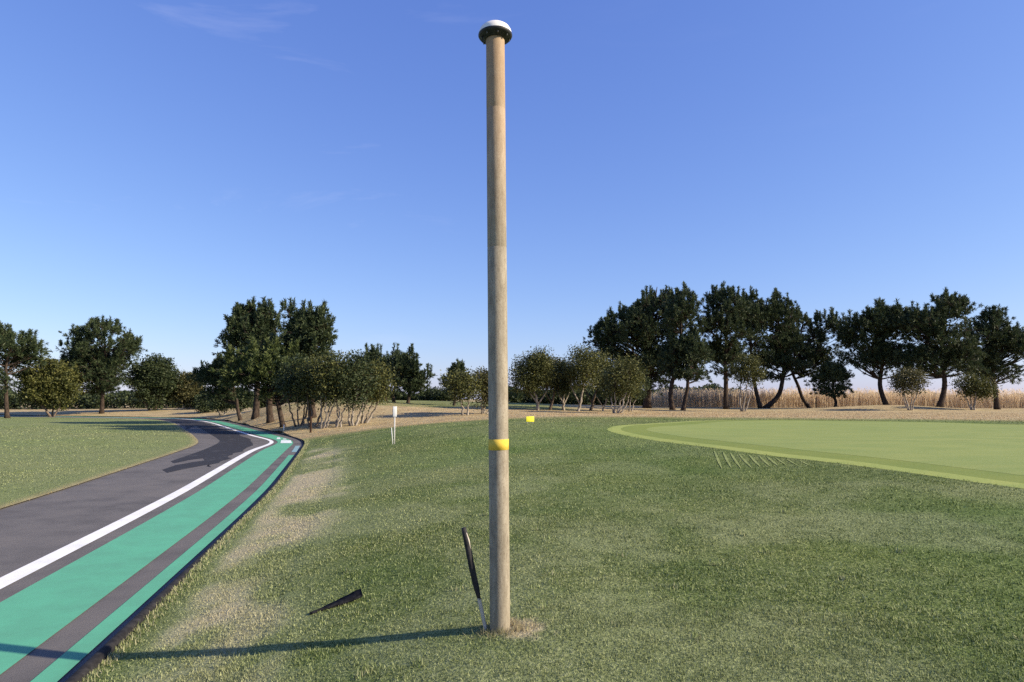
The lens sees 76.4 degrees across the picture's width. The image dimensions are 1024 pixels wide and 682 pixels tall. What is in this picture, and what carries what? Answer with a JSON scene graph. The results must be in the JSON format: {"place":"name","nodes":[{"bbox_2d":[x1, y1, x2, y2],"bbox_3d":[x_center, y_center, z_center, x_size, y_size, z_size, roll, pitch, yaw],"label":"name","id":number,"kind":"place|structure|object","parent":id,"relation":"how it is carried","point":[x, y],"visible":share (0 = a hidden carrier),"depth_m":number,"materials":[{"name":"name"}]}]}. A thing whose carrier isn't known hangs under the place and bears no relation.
{"place":"outdoors","nodes":[
{"label":"outdoors","id":0,"kind":"place"},
{"bbox_2d":[0,416,302,681],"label":"road","id":1,"kind":"structure","parent":0,"point":[32,530],"depth_m":10.93,"materials":[{"name":"grey asphalt"}]},
{"bbox_2d":[0,416,273,588],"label":"white line","id":2,"kind":"object","parent":1,"relation":"on","point":[19,573],"visible":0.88,"depth_m":10.14,"materials":[{"name":"paint"}]},
{"bbox_2d":[0,415,292,673],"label":"green lane","id":3,"kind":"structure","parent":1,"relation":"on","point":[35,615],"depth_m":7.91,"materials":[{"name":"paint"}]},
{"bbox_2d":[277,437,291,442],"bbox_3d":[-11.384,4.944,32.469,0.608,0.001,5.065,2,-6,-23],"label":"white marking","id":4,"kind":"object","parent":3,"relation":"on","point":[285,441],"visible":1,"depth_m":31.32,"materials":[{"name":"paint"}]},
{"bbox_2d":[12,415,304,681],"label":"kerb","id":5,"kind":"structure","parent":1,"relation":"on","point":[93,662],"depth_m":5.88,"materials":[{"name":"black rubber"}]},
{"bbox_2d":[30,455,293,681],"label":"green strip","id":6,"kind":"object","parent":1,"relation":"on","point":[60,667],"visible":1,"depth_m":6.55,"materials":[{"name":"paint"}]},
{"bbox_2d":[154,419,252,472],"bbox_3d":[-21.881,5.963,43.807,4.565,0.001,56.929,3,-6,-30],"label":"asphalt patch","id":7,"kind":"object","parent":1,"relation":"on","point":[226,445],"visible":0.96,"depth_m":27.55,"materials":[{"name":"black asphalt"}]},
{"bbox_2d":[292,446,299,451],"bbox_3d":[-8.916,4.445,26.841,0.198,0.001,3.510,1,-5,-16],"label":"pale strip","id":8,"kind":"object","parent":1,"relation":"on","point":[296,448],"visible":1,"depth_m":26.68,"materials":[{"name":"paint"}]},
{"bbox_2d":[0,399,1023,681],"bbox_3d":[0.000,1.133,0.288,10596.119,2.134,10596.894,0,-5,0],"label":"ground","id":9,"kind":"structure","parent":0,"point":[530,461],"depth_m":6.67,"materials":[{"name":"green plant"}]},
{"bbox_2d":[0,320,51,417],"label":"pine tree","id":10,"kind":"object","parent":9,"relation":"on","point":[15,356],"visible":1,"depth_m":70.05,"materials":[{"name":"green plant"}]},
{"bbox_2d":[11,355,87,416],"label":"broadleaf tree","id":11,"kind":"object","parent":9,"relation":"on","point":[55,383],"visible":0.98,"depth_m":74.64,"materials":[{"name":"green plant"}]},
{"bbox_2d":[48,314,147,413],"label":"pine tree","id":12,"kind":"object","parent":9,"relation":"on","point":[99,367],"visible":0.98,"depth_m":79.04,"materials":[{"name":"green plant"}]},
{"bbox_2d":[0,417,197,507],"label":"verge","id":13,"kind":"structure","parent":9,"relation":"on","point":[179,444],"depth_m":19.61,"materials":[{"name":"green plant"}]},
{"bbox_2d":[122,352,186,410],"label":"broadleaf tree","id":14,"kind":"object","parent":9,"relation":"on","point":[152,381],"visible":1,"depth_m":82.44,"materials":[{"name":"green plant"}]},
{"bbox_2d":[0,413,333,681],"bbox_3d":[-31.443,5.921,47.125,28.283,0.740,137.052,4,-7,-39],"label":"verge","id":15,"kind":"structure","parent":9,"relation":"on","point":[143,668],"depth_m":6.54,"materials":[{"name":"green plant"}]},
{"bbox_2d":[307,416,311,432],"bbox_3d":[-11.245,4.730,36.054,0.272,1.087,0.095,0,-5,0],"label":"marker post","id":16,"kind":"object","parent":15,"relation":"on","point":[309,418],"visible":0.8,"depth_m":36.03,"materials":[{"name":"brown wood"}]},
{"bbox_2d":[168,371,206,408],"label":"broadleaf tree","id":17,"kind":"object","parent":9,"relation":"on","point":[187,393],"visible":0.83,"depth_m":84.54,"materials":[{"name":"green plant"}]},
{"bbox_2d":[192,394,216,412],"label":"broadleaf tree","id":18,"kind":"object","parent":9,"relation":"on","point":[202,406],"visible":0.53,"depth_m":73.84,"materials":[{"name":"green plant"}]},
{"bbox_2d":[185,351,242,420],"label":"pine tree","id":19,"kind":"object","parent":9,"relation":"on","point":[204,375],"visible":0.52,"depth_m":56.26,"materials":[{"name":"green plant"}]},
{"bbox_2d":[205,394,232,415],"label":"broadleaf tree","id":20,"kind":"object","parent":9,"relation":"on","point":[216,403],"visible":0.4,"depth_m":67.18,"materials":[{"name":"green plant"}]},
{"bbox_2d":[222,387,253,412],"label":"broadleaf tree","id":21,"kind":"object","parent":9,"relation":"on","point":[243,403],"visible":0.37,"depth_m":61.38,"materials":[{"name":"green plant"}]},
{"bbox_2d":[211,296,284,419],"bbox_3d":[-21.341,1.301,53.290,6.155,10.201,5.753,0,-5,0],"label":"pine tree","id":22,"kind":"object","parent":9,"relation":"on","point":[248,320],"visible":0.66,"depth_m":52.46,"materials":[{"name":"green plant"}]},
{"bbox_2d":[208,334,308,426],"bbox_3d":[-16.199,2.643,42.731,6.941,6.240,4.671,0,-5,0],"label":"tree","id":23,"kind":"object","parent":9,"relation":"on","point":[252,366],"visible":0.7,"depth_m":42.14,"materials":[{"name":"green plant"}]},
{"bbox_2d":[250,390,275,409],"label":"broadleaf tree","id":24,"kind":"object","parent":9,"relation":"on","point":[262,404],"visible":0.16,"depth_m":65.35,"materials":[{"name":"green plant"}]},
{"bbox_2d":[244,332,289,423],"bbox_3d":[-17.693,2.685,47.683,4.847,6.789,4.292,0,-5,0],"label":"pine tree","id":25,"kind":"object","parent":9,"relation":"on","point":[269,415],"visible":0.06,"depth_m":47.51,"materials":[{"name":"green plant"}]},
{"bbox_2d":[265,351,319,426],"bbox_3d":[-13.139,2.936,39.816,3.364,4.772,3.804,0,-5,0],"label":"broadleaf tree","id":26,"kind":"object","parent":9,"relation":"on","point":[286,385],"visible":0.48,"depth_m":39.48,"materials":[{"name":"green plant"}]},
{"bbox_2d":[270,297,340,417],"bbox_3d":[-14.561,1.117,45.922,4.667,8.849,4.601,0,-5,0],"label":"pine tree","id":27,"kind":"object","parent":9,"relation":"on","point":[310,328],"visible":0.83,"depth_m":45.23,"materials":[{"name":"green plant"}]},
{"bbox_2d":[287,354,337,426],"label":"broadleaf tree","id":28,"kind":"object","parent":9,"relation":"on","point":[301,380],"visible":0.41,"depth_m":38.42,"materials":[{"name":"green plant"}]},
{"bbox_2d":[301,349,351,428],"bbox_3d":[-10.635,2.835,37.876,3.061,4.691,3.431,0,-5,0],"label":"broadleaf tree","id":29,"kind":"object","parent":9,"relation":"on","point":[318,372],"visible":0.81,"depth_m":37.40,"materials":[{"name":"green plant"}]},
{"bbox_2d":[309,589,362,614],"bbox_3d":[-1.503,2.222,5.557,0.439,0.143,0.108,2,-6,-23],"label":"rubber scrap","id":30,"kind":"object","parent":9,"relation":"on","point":[355,595],"visible":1,"depth_m":5.57,"materials":[{"name":"black rubber"}]},
{"bbox_2d":[316,350,365,427],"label":"broadleaf tree","id":31,"kind":"object","parent":9,"relation":"on","point":[339,416],"visible":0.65,"depth_m":37.49,"materials":[{"name":"green plant"}]},
{"bbox_2d":[336,349,385,425],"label":"broadleaf tree","id":32,"kind":"object","parent":9,"relation":"on","point":[362,391],"visible":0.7,"depth_m":38.07,"materials":[{"name":"green plant"}]},
{"bbox_2d":[357,343,388,400],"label":"pine tree","id":33,"kind":"object","parent":9,"relation":"on","point":[375,352],"visible":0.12,"depth_m":63.56,"materials":[{"name":"green plant"}]},
{"bbox_2d":[359,358,400,423],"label":"broadleaf tree","id":34,"kind":"object","parent":9,"relation":"on","point":[382,390],"visible":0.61,"depth_m":39.64,"materials":[{"name":"green plant"}]},
{"bbox_2d":[378,343,405,401],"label":"pine tree","id":35,"kind":"object","parent":9,"relation":"on","point":[390,356],"visible":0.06,"depth_m":61.68,"materials":[{"name":"green plant"}]},
{"bbox_2d":[392,406,396,443],"bbox_3d":[-3.809,2.831,21.066,0.136,1.416,0.072,1,-5,-8],"label":"sign post","id":36,"kind":"object","parent":9,"relation":"on","point":[394,413],"visible":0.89,"depth_m":21.07,"materials":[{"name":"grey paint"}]},
{"bbox_2d":[387,343,437,402],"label":"pine tree","id":37,"kind":"object","parent":9,"relation":"on","point":[412,378],"visible":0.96,"depth_m":59.03,"materials":[{"name":"green plant"}]},
{"bbox_2d":[415,386,439,400],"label":"bush","id":38,"kind":"object","parent":9,"relation":"on","point":[426,396],"visible":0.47,"depth_m":79.28,"materials":[{"name":"green plant"}]},
{"bbox_2d":[430,386,457,400],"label":"bush","id":39,"kind":"object","parent":9,"relation":"on","point":[440,395],"visible":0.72,"depth_m":77.08,"materials":[{"name":"green plant"}]},
{"bbox_2d":[438,358,468,405],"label":"pine tree","id":40,"kind":"object","parent":9,"relation":"on","point":[459,364],"visible":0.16,"depth_m":55.48,"materials":[{"name":"green plant"}]},
{"bbox_2d":[440,366,485,414],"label":"broadleaf tree","id":41,"kind":"object","parent":9,"relation":"on","point":[463,387],"visible":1,"depth_m":42.10,"materials":[{"name":"green plant"}]},
{"bbox_2d":[461,527,486,630],"bbox_3d":[-0.248,1.658,4.420,0.202,0.776,0.043,1,-5,-16],"label":"stake","id":42,"kind":"object","parent":9,"relation":"on","point":[471,564],"visible":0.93,"depth_m":4.41,"materials":[{"name":"black plastic"}]},
{"bbox_2d":[471,366,487,413],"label":"broadleaf tree","id":43,"kind":"object","parent":9,"relation":"on","point":[485,393],"visible":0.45,"depth_m":43.48,"materials":[{"name":"green plant"}]},
{"bbox_2d":[478,20,511,632],"bbox_3d":[-0.101,-0.064,4.571,0.250,4.542,0.250,-1,-5,0],"label":"pole","id":44,"kind":"object","parent":9,"relation":"on","point":[495,36],"visible":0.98,"depth_m":4.52,"materials":[{"name":"brown wood"}]},
{"bbox_2d":[0,382,1020,409],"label":"woodland","id":45,"kind":"object","parent":9,"relation":"on","point":[120,399],"visible":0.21,"depth_m":94.75,"materials":[{"name":"green plant"}]},
{"bbox_2d":[526,416,533,423],"bbox_3d":[0.689,3.046,24.799,0.314,0.338,0.044,1,-5,-16],"label":"notice board","id":46,"kind":"object","parent":9,"relation":"on","point":[529,418],"visible":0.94,"depth_m":24.78,"materials":[{"name":"yellow paint"}]},
{"bbox_2d":[508,344,561,409],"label":"broadleaf tree","id":47,"kind":"object","parent":9,"relation":"on","point":[537,372],"visible":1,"depth_m":50.32,"materials":[{"name":"green plant"}]},
{"bbox_2d":[543,354,569,409],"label":"broadleaf tree","id":48,"kind":"object","parent":9,"relation":"on","point":[553,396],"visible":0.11,"depth_m":53.58,"materials":[{"name":"green plant"}]},
{"bbox_2d":[550,357,581,410],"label":"broadleaf tree","id":49,"kind":"object","parent":9,"relation":"on","point":[563,388],"visible":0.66,"depth_m":52.59,"materials":[{"name":"green plant"}]},
{"bbox_2d":[560,342,604,410],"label":"broadleaf tree","id":50,"kind":"object","parent":9,"relation":"on","point":[582,368],"visible":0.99,"depth_m":50.50,"materials":[{"name":"green plant"}]},
{"bbox_2d":[584,348,614,409],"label":"broadleaf tree","id":51,"kind":"object","parent":9,"relation":"on","point":[604,355],"visible":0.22,"depth_m":55.62,"materials":[{"name":"green plant"}]},
{"bbox_2d":[593,369,619,410],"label":"broadleaf tree","id":52,"kind":"object","parent":9,"relation":"on","point":[605,394],"visible":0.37,"depth_m":53.59,"materials":[{"name":"green plant"}]},
{"bbox_2d":[596,353,649,412],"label":"broadleaf tree","id":53,"kind":"object","parent":9,"relation":"on","point":[626,374],"visible":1,"depth_m":45.56,"materials":[{"name":"green plant"}]},
{"bbox_2d":[583,285,693,407],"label":"pine tree","id":54,"kind":"object","parent":9,"relation":"on","point":[639,319],"visible":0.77,"depth_m":66.04,"materials":[{"name":"green plant"}]},
{"bbox_2d":[626,368,651,411],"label":"broadleaf tree","id":55,"kind":"object","parent":9,"relation":"on","point":[643,391],"visible":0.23,"depth_m":53.51,"materials":[{"name":"green plant"}]},
{"bbox_2d":[657,280,711,409],"bbox_3d":[16.029,0.390,61.395,5.146,12.447,5.983,0,-5,0],"label":"pine tree","id":56,"kind":"object","parent":9,"relation":"on","point":[681,308],"visible":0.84,"depth_m":60.49,"materials":[{"name":"green plant"}]},
{"bbox_2d":[670,330,715,409],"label":"pine tree","id":57,"kind":"object","parent":9,"relation":"on","point":[702,349],"visible":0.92,"depth_m":59.64,"materials":[{"name":"green plant"}]},
{"bbox_2d":[698,280,754,408],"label":"pine tree","id":58,"kind":"object","parent":9,"relation":"on","point":[723,300],"visible":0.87,"depth_m":65.58,"materials":[{"name":"green plant"}]},
{"bbox_2d":[725,353,768,411],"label":"broadleaf tree","id":59,"kind":"object","parent":9,"relation":"on","point":[746,363],"visible":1,"depth_m":56.72,"materials":[{"name":"green plant"}]},
{"bbox_2d":[730,285,774,407],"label":"pine tree","id":60,"kind":"object","parent":9,"relation":"on","point":[759,306],"visible":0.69,"depth_m":68.44,"materials":[{"name":"green plant"}]},
{"bbox_2d":[714,451,808,467],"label":"mowing lines","id":61,"kind":"object","parent":9,"relation":"on","point":[744,460],"visible":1,"depth_m":12.67,"materials":[{"name":"green plant"}]},
{"bbox_2d":[744,287,814,407],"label":"pine tree","id":62,"kind":"object","parent":9,"relation":"on","point":[787,341],"visible":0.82,"depth_m":69.03,"materials":[{"name":"green plant"}]},
{"bbox_2d":[782,306,847,407],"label":"pine tree","id":63,"kind":"object","parent":9,"relation":"on","point":[820,353],"visible":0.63,"depth_m":71.70,"materials":[{"name":"green plant"}]},
{"bbox_2d":[607,420,1023,488],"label":"collar","id":64,"kind":"object","parent":9,"relation":"on","point":[616,429],"visible":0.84,"depth_m":12.43,"materials":[{"name":"green plant"}]},
{"bbox_2d":[621,420,1023,482],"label":"apron","id":65,"kind":"object","parent":9,"relation":"on","point":[639,429],"visible":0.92,"depth_m":13.31,"materials":[{"name":"green plant"}]},
{"bbox_2d":[803,357,854,406],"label":"pine tree","id":66,"kind":"object","parent":9,"relation":"on","point":[830,371],"visible":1,"depth_m":65.27,"materials":[{"name":"green plant"}]},
{"bbox_2d":[646,421,1023,474],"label":"putting green","id":67,"kind":"object","parent":9,"relation":"on","point":[992,448],"visible":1,"depth_m":17.63,"materials":[{"name":"green plant"}]},
{"bbox_2d":[651,386,1023,407],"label":"reeds","id":68,"kind":"object","parent":9,"relation":"on","point":[696,398],"visible":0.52,"depth_m":74.30,"materials":[{"name":"plant"}]},
{"bbox_2d":[831,296,923,404],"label":"pine tree","id":69,"kind":"object","parent":9,"relation":"on","point":[873,322],"visible":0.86,"depth_m":65.49,"materials":[{"name":"green plant"}]},
{"bbox_2d":[884,366,932,409],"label":"broadleaf tree","id":70,"kind":"object","parent":9,"relation":"on","point":[912,383],"visible":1,"depth_m":56.55,"materials":[{"name":"green plant"}]},
{"bbox_2d":[885,287,990,406],"bbox_3d":[41.230,0.656,63.201,9.804,12.004,6.308,0,-5,0],"label":"pine tree","id":71,"kind":"object","parent":9,"relation":"on","point":[934,353],"visible":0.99,"depth_m":62.37,"materials":[{"name":"green plant"}]},
{"bbox_2d":[947,370,1003,409],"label":"broadleaf tree","id":72,"kind":"object","parent":9,"relation":"on","point":[975,386],"visible":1,"depth_m":57.53,"materials":[{"name":"green plant"}]},
{"bbox_2d":[960,303,1023,409],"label":"pine tree","id":73,"kind":"object","parent":9,"relation":"on","point":[1001,339],"visible":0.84,"depth_m":65.19,"materials":[{"name":"green plant"}]},
{"bbox_2d":[0,0,1023,398],"label":"sky","id":74,"kind":"structure","parent":0,"point":[166,165],"materials":[{"name":"blue"}]}
]}

